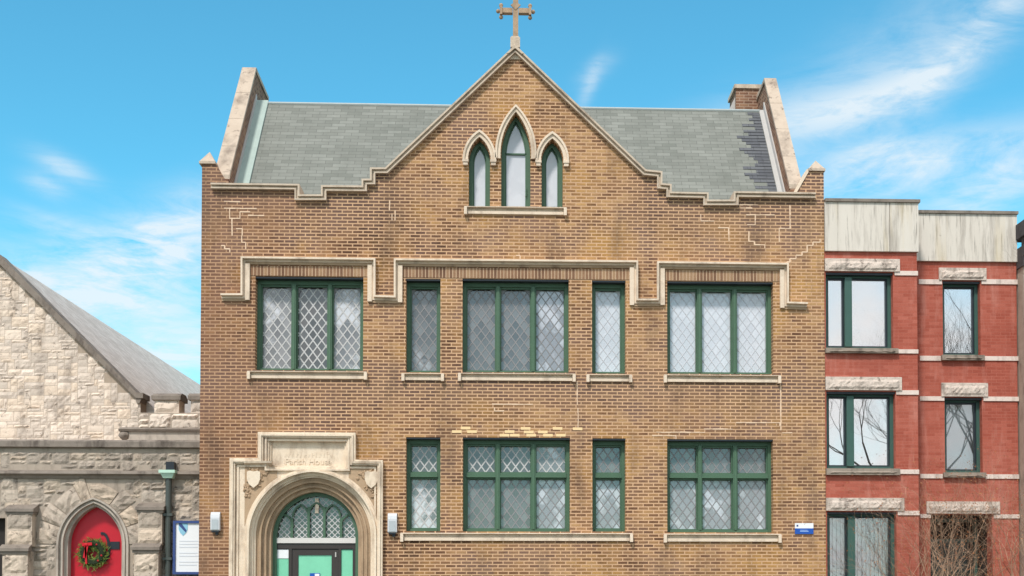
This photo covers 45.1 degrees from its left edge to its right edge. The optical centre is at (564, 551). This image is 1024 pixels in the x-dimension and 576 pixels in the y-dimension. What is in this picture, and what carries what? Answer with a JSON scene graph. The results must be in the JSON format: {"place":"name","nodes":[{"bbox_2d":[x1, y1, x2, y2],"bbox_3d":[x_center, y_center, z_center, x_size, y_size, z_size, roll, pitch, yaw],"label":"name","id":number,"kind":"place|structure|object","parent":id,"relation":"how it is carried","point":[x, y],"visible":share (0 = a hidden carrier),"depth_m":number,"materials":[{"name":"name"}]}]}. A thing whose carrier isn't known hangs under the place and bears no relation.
{"place":"outdoors","nodes":[
{"label":"outdoors","id":0,"kind":"place"},
{"bbox_2d":[0,255,199,575],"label":"stone church","id":1,"kind":"structure","parent":0,"point":[99,428],"depth_m":25.19,"materials":[{"name":"stone"}]},
{"bbox_2d":[0,519,4,575],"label":"church window","id":2,"kind":"structure","parent":1,"relation":"in","point":[2,521],"depth_m":25.02,"materials":[{"name":"black glass"}]},
{"bbox_2d":[71,507,121,575],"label":"red door","id":3,"kind":"structure","parent":1,"relation":"in","point":[97,523],"depth_m":25.17,"materials":[{"name":"paint"}]},
{"bbox_2d":[73,537,109,570],"bbox_3d":[-9.617,0.065,25.067,0.762,0.730,0.185,0,-2,-2],"label":"christmas wreath","id":4,"kind":"object","parent":3,"relation":"attached to","point":[97,561],"visible":1,"depth_m":25.04,"materials":[{"name":"green plant"}]},
{"bbox_2d":[173,521,198,573],"bbox_3d":[-7.503,-0.072,24.900,0.774,1.082,0.149,0,-2,-2],"label":"notice board","id":5,"kind":"object","parent":1,"relation":"attached to","point":[185,547],"visible":0.78,"depth_m":24.85,"materials":[{"name":"white paper"}]},
{"bbox_2d":[0,0,1023,383],"label":"sky","id":6,"kind":"structure","parent":0,"point":[110,110],"materials":[{"name":"blue"}]},
{"bbox_2d":[199,0,825,575],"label":"parish building","id":7,"kind":"structure","parent":0,"point":[513,310],"depth_m":24.47,"materials":[{"name":"beige brick"}]},
{"bbox_2d":[210,512,220,534],"bbox_3d":[-6.783,-0.542,23.956,0.176,0.448,0.121,0,-2,-2],"label":"wall lamp","id":8,"kind":"object","parent":7,"relation":"attached to","point":[215,522],"visible":1,"depth_m":23.91,"materials":[{"name":"silver metal"}]},
{"bbox_2d":[277,550,288,557],"bbox_3d":[-5.597,0.055,24.499,0.222,0.175,0.004,0,-2,-2],"label":"paper notice","id":9,"kind":"object","parent":7,"relation":"attached to","point":[282,553],"visible":1,"depth_m":24.50,"materials":[{"name":"white paper"}]},
{"bbox_2d":[229,432,382,575],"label":"stone doorway","id":10,"kind":"structure","parent":7,"relation":"in","point":[288,466],"depth_m":24.08,"materials":[{"name":"stone"}]},
{"bbox_2d":[257,280,362,370],"bbox_3d":[-5.021,-4.465,24.449,2.105,1.849,0.195,0,-2,-2],"label":"window","id":11,"kind":"structure","parent":7,"relation":"in","point":[302,325],"depth_m":24.51,"materials":[{"name":"grey glass"}]},
{"bbox_2d":[292,549,338,575],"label":"door","id":12,"kind":"structure","parent":7,"relation":"in","point":[325,562],"depth_m":24.54,"materials":[{"name":"green metal"}]},
{"bbox_2d":[310,573,319,575],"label":"door sign","id":13,"kind":"object","parent":12,"relation":"attached to","point":[314,574],"visible":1,"depth_m":24.51,"materials":[{"name":"plastic"}]},
{"bbox_2d":[388,513,396,536],"bbox_3d":[-3.363,-0.514,24.095,0.176,0.466,0.121,0,-2,-2],"label":"wall lamp","id":14,"kind":"object","parent":7,"relation":"attached to","point":[392,523],"visible":1,"depth_m":24.05,"materials":[{"name":"silver metal"}]},
{"bbox_2d":[407,283,440,372],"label":"window","id":15,"kind":"structure","parent":7,"relation":"in","point":[423,299],"depth_m":24.61,"materials":[{"name":"grey glass"}]},
{"bbox_2d":[407,440,440,530],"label":"window","id":16,"kind":"structure","parent":7,"relation":"in","point":[423,456],"depth_m":24.51,"materials":[{"name":"glass"}]},
{"bbox_2d":[462,129,495,205],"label":"lancet window","id":17,"kind":"structure","parent":7,"relation":"in","point":[479,162],"depth_m":24.61,"materials":[{"name":"grey glass"}]},
{"bbox_2d":[463,283,567,372],"bbox_3d":[-0.973,-4.452,24.615,2.103,1.854,0.195,0,-2,-2],"label":"window","id":18,"kind":"structure","parent":7,"relation":"in","point":[508,327],"depth_m":24.68,"materials":[{"name":"glass"}]},
{"bbox_2d":[495,104,536,206],"bbox_3d":[-0.970,-7.844,24.594,0.819,2.018,0.430,0,-2,-2],"label":"lancet window","id":19,"kind":"structure","parent":7,"relation":"in","point":[515,154],"depth_m":24.70,"materials":[{"name":"grey glass"}]},
{"bbox_2d":[463,440,569,531],"bbox_3d":[-0.954,-1.306,24.526,2.111,1.856,0.195,0,-2,-2],"label":"window","id":20,"kind":"structure","parent":7,"relation":"in","point":[509,485],"depth_m":24.58,"materials":[{"name":"grey glass"}]},
{"bbox_2d":[535,131,568,206],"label":"lancet window","id":21,"kind":"structure","parent":7,"relation":"in","point":[551,159],"depth_m":24.67,"materials":[{"name":"green paint"}]},
{"bbox_2d":[592,284,624,373],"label":"window","id":22,"kind":"structure","parent":7,"relation":"in","point":[608,300],"depth_m":24.76,"materials":[{"name":"grey glass"}]},
{"bbox_2d":[592,441,624,531],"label":"window","id":23,"kind":"structure","parent":7,"relation":"in","point":[608,457],"depth_m":24.66,"materials":[{"name":"grey glass"}]},
{"bbox_2d":[667,285,770,373],"bbox_3d":[3.094,-4.443,24.782,2.124,1.850,0.195,0,-2,-2],"label":"window","id":24,"kind":"structure","parent":7,"relation":"in","point":[711,329],"depth_m":24.84,"materials":[{"name":"grey glass"}]},
{"bbox_2d":[667,442,770,531],"bbox_3d":[3.083,-1.292,24.691,2.116,1.853,0.195,0,-2,-2],"label":"window","id":25,"kind":"structure","parent":7,"relation":"in","point":[712,486],"depth_m":24.75,"materials":[{"name":"grey glass"}]},
{"bbox_2d":[795,523,812,533],"bbox_3d":[4.763,-0.450,24.477,0.369,0.215,0.022,0,-2,-2],"label":"wall plaque","id":26,"kind":"object","parent":7,"relation":"attached to","point":[803,528],"depth_m":24.47,"materials":[{"name":"white plastic"}]},
{"bbox_2d":[802,438,1023,575],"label":"bare shrub","id":27,"kind":"object","parent":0,"point":[940,539],"visible":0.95,"depth_m":23.38,"materials":[{"name":"brown plant"}]},
{"bbox_2d":[824,198,1019,575],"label":"red brick house","id":28,"kind":"structure","parent":0,"point":[920,309],"depth_m":25.36,"materials":[{"name":"brick"}]},
{"bbox_2d":[826,275,890,347],"bbox_3d":[5.905,-4.815,24.850,1.366,1.540,0.180,0,-2,-2],"label":"window","id":29,"kind":"structure","parent":28,"relation":"in","point":[858,308],"depth_m":24.89,"materials":[{"name":"glass"}]},
{"bbox_2d":[826,394,893,468],"bbox_3d":[5.920,-2.413,24.782,1.396,1.547,0.180,0,-2,-2],"label":"window","id":30,"kind":"structure","parent":28,"relation":"in","point":[862,423],"depth_m":24.82,"materials":[{"name":"glass"}]},
{"bbox_2d":[827,514,894,575],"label":"window","id":31,"kind":"structure","parent":28,"relation":"in","point":[846,545],"depth_m":24.97,"materials":[{"name":"glass"}]},
{"bbox_2d":[930,519,977,575],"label":"entrance door","id":32,"kind":"structure","parent":28,"relation":"in","point":[965,563],"depth_m":26.15,"materials":[{"name":"green paint"}]},
{"bbox_2d":[943,284,977,354],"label":"window","id":33,"kind":"structure","parent":28,"relation":"in","point":[960,301],"depth_m":25.77,"materials":[{"name":"grey glass"}]},
{"bbox_2d":[944,400,979,471],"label":"window","id":34,"kind":"structure","parent":28,"relation":"in","point":[962,417],"depth_m":25.90,"materials":[{"name":"grey glass"}]},
{"bbox_2d":[826,483,1019,575],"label":"bare shrub","id":35,"kind":"object","parent":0,"point":[935,549],"visible":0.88,"depth_m":23.50,"materials":[{"name":"brown plant"}]},
{"bbox_2d":[830,428,1023,575],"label":"bare shrub","id":36,"kind":"object","parent":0,"point":[1011,568],"visible":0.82,"depth_m":23.50,"materials":[{"name":"brown plant"}]},
{"bbox_2d":[1016,220,1023,575],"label":"stone row house","id":37,"kind":"structure","parent":0,"point":[1020,310],"depth_m":25.44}
]}

